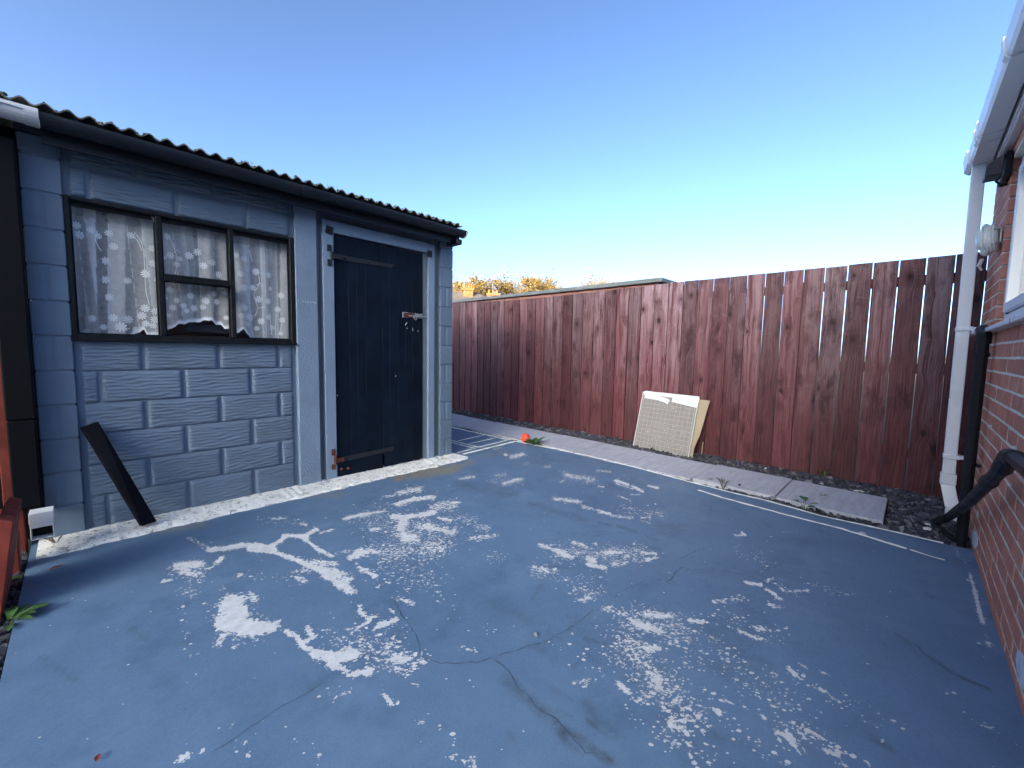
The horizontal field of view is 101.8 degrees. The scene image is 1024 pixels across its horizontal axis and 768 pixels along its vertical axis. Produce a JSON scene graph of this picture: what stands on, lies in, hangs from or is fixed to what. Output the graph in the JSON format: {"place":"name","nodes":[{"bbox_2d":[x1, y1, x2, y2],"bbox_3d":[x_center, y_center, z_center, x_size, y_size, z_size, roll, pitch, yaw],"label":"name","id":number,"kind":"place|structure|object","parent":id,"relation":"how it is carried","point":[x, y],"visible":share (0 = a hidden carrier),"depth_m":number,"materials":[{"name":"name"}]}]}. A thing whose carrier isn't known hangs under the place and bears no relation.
{"place":"outdoors","nodes":[
{"label":"outdoors","id":0,"kind":"place"},
{"bbox_2d":[28,354,945,553],"bbox_3d":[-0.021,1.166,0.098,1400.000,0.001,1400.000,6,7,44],"label":"ground","id":1,"kind":"structure","parent":0,"point":[29,543],"depth_m":7.45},
{"bbox_2d":[0,551,28,678],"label":"slate strip","id":2,"kind":"object","parent":1,"relation":"on","point":[15,589],"visible":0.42,"depth_m":1.68,"materials":[{"name":"stone"}]},
{"bbox_2d":[0,364,28,620],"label":"timber fence","id":3,"kind":"object","parent":2,"relation":"on","point":[13,537],"visible":0.65,"depth_m":1.78,"materials":[{"name":"red wood"}]},
{"bbox_2d":[3,602,47,630],"bbox_3d":[-1.857,0.886,1.595,0.204,0.061,0.116,6,7,44],"label":"weed","id":4,"kind":"object","parent":2,"relation":"on","point":[11,613],"visible":1,"depth_m":1.59,"materials":[{"name":"green plant"}]},
{"bbox_2d":[452,278,485,299],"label":"distant house","id":5,"kind":"structure","parent":1,"relation":"on","point":[467,290],"depth_m":28.67,"materials":[{"name":"grey tile"}]},
{"bbox_2d":[452,271,500,295],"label":"autumn tree","id":6,"kind":"object","parent":1,"relation":"on","point":[481,287],"visible":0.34,"depth_m":44.08,"materials":[{"name":"yellow plant"}]},
{"bbox_2d":[486,290,499,295],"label":"distant house","id":7,"kind":"structure","parent":1,"relation":"on","point":[491,294],"depth_m":34.67,"materials":[{"name":"beige brick"}]},
{"bbox_2d":[482,267,535,295],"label":"autumn tree","id":8,"kind":"object","parent":1,"relation":"on","point":[505,287],"visible":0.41,"depth_m":47.30,"materials":[{"name":"yellow plant"}]},
{"bbox_2d":[514,269,567,292],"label":"autumn tree","id":9,"kind":"object","parent":1,"relation":"on","point":[538,285],"visible":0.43,"depth_m":46.19,"materials":[{"name":"yellow plant"}]},
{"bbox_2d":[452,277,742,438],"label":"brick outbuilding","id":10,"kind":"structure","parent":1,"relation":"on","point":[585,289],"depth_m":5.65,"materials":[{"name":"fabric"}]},
{"bbox_2d":[574,267,627,285],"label":"autumn tree","id":11,"kind":"object","parent":1,"relation":"on","point":[594,280],"visible":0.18,"depth_m":57.84,"materials":[{"name":"yellow plant"}]},
{"bbox_2d":[452,408,971,548],"bbox_3d":[0.692,0.672,4.984,8.200,0.147,1.450,6,7,44],"label":"slate bed","id":12,"kind":"object","parent":1,"relation":"on","point":[909,512],"visible":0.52,"depth_m":3.27,"materials":[{"name":"grey gravel"}]},
{"bbox_2d":[521,433,529,442],"bbox_3d":[0.150,0.609,4.702,0.107,0.106,0.111,6,7,44],"label":"ball","id":13,"kind":"object","parent":12,"relation":"on","point":[524,436],"visible":0.9,"depth_m":4.67,"materials":[{"name":"red plastic"}]},
{"bbox_2d":[633,391,709,458],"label":"leaning panels","id":14,"kind":"object","parent":12,"relation":"on","point":[670,423],"visible":0.98,"depth_m":4.45,"materials":[{"name":"grey tile"}]},
{"bbox_2d":[451,252,988,500],"bbox_3d":[1.045,-0.245,5.357,8.140,1.928,0.166,6,7,44],"label":"timber fence","id":15,"kind":"object","parent":12,"relation":"on","point":[601,362],"visible":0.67,"depth_m":3.96,"materials":[{"name":"brown wood"}]},
{"bbox_2d":[795,496,817,509],"bbox_3d":[2.022,0.837,2.878,0.129,0.087,0.148,2,5,13],"label":"weed","id":16,"kind":"object","parent":12,"relation":"on","point":[804,498],"visible":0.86,"depth_m":2.89,"materials":[{"name":"green plant"}]},
{"bbox_2d":[818,469,831,477],"bbox_3d":[2.724,0.782,3.624,0.096,0.097,0.089,3,5,24],"label":"weed","id":17,"kind":"object","parent":12,"relation":"on","point":[826,472],"visible":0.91,"depth_m":3.63,"materials":[{"name":"green plant"}]},
{"bbox_2d":[930,0,1023,718],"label":"brick house","id":18,"kind":"structure","parent":1,"relation":"on","point":[986,512],"depth_m":2.14,"materials":[{"name":"red brick"}]},
{"bbox_2d":[976,223,1002,270],"bbox_3d":[2.769,-0.804,2.423,0.106,0.253,0.209,6,7,44],"label":"floodlight","id":19,"kind":"object","parent":18,"relation":"attached to","point":[988,239],"visible":1,"depth_m":2.37,"materials":[{"name":"white plastic"}]},
{"bbox_2d":[982,150,1013,187],"bbox_3d":[2.737,-1.188,2.351,0.092,0.156,0.277,6,7,44],"label":"floodlight","id":20,"kind":"object","parent":18,"relation":"attached to","point":[998,170],"visible":1,"depth_m":2.30,"materials":[{"name":"black plastic"}]},
{"bbox_2d":[985,156,1023,332],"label":"window","id":21,"kind":"structure","parent":18,"relation":"in","point":[1013,305],"depth_m":2.16,"materials":[{"name":"white plastic"}]},
{"bbox_2d":[0,0,1016,356],"label":"sky","id":22,"kind":"structure","parent":0,"point":[674,140],"materials":[{"name":"blue"}]},
{"bbox_2d":[0,427,1023,767],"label":"yard","id":23,"kind":"structure","parent":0,"point":[398,621],"depth_m":1.52,"materials":[{"name":"paint"}]},
{"bbox_2d":[44,535,62,542],"bbox_3d":[-2.359,0.793,2.107,0.156,0.102,0.087,3,5,19],"label":"weed","id":24,"kind":"object","parent":23,"relation":"on","point":[51,539],"visible":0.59,"depth_m":2.12,"materials":[{"name":"green plant"}]},
{"bbox_2d":[0,91,467,558],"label":"concrete shed","id":25,"kind":"structure","parent":23,"relation":"on","point":[347,383],"depth_m":2.67,"materials":[{"name":"grey paint"}]},
{"bbox_2d":[80,422,155,525],"bbox_3d":[-2.169,0.501,2.295,0.301,0.595,0.072,-1,5,-21],"label":"plank","id":26,"kind":"object","parent":25,"relation":"on","point":[111,462],"visible":1,"depth_m":2.29,"materials":[{"name":"black wood"}]},
{"bbox_2d":[72,208,287,338],"bbox_3d":[-1.990,-0.621,2.624,0.040,0.706,1.100,6,7,44],"label":"net curtain","id":27,"kind":"object","parent":25,"relation":"hanging from","point":[117,280],"visible":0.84,"depth_m":2.57,"materials":[{"name":"white fabric"}]},
{"bbox_2d":[63,194,296,344],"bbox_3d":[-1.943,-0.629,2.574,0.082,0.750,1.114,6,7,44],"label":"window","id":28,"kind":"structure","parent":25,"relation":"in","point":[162,337],"depth_m":2.47,"materials":[{"name":"black paint"}]},
{"bbox_2d":[327,234,425,476],"bbox_3d":[-1.099,-0.206,3.483,0.074,1.883,0.865,6,7,44],"label":"door","id":29,"kind":"structure","parent":25,"relation":"in","point":[378,289],"depth_m":3.46,"materials":[{"name":"black wood"}]},
{"bbox_2d":[524,437,544,444],"bbox_3d":[0.251,0.635,4.592,0.223,0.097,0.244,6,7,44],"label":"weed","id":30,"kind":"object","parent":23,"relation":"on","point":[534,441],"visible":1,"depth_m":4.61,"materials":[{"name":"green plant"}]},
{"bbox_2d":[451,414,887,524],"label":"path","id":31,"kind":"structure","parent":0,"point":[847,503],"depth_m":3.60,"materials":[{"name":"concrete"},{"name":"soil"}]},
{"bbox_2d":[716,477,729,488],"bbox_3d":[1.670,0.788,3.297,0.110,0.102,0.099,6,7,44],"label":"weed","id":32,"kind":"object","parent":31,"relation":"on","point":[722,482],"visible":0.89,"depth_m":3.29,"materials":[{"name":"green plant"}]}
]}

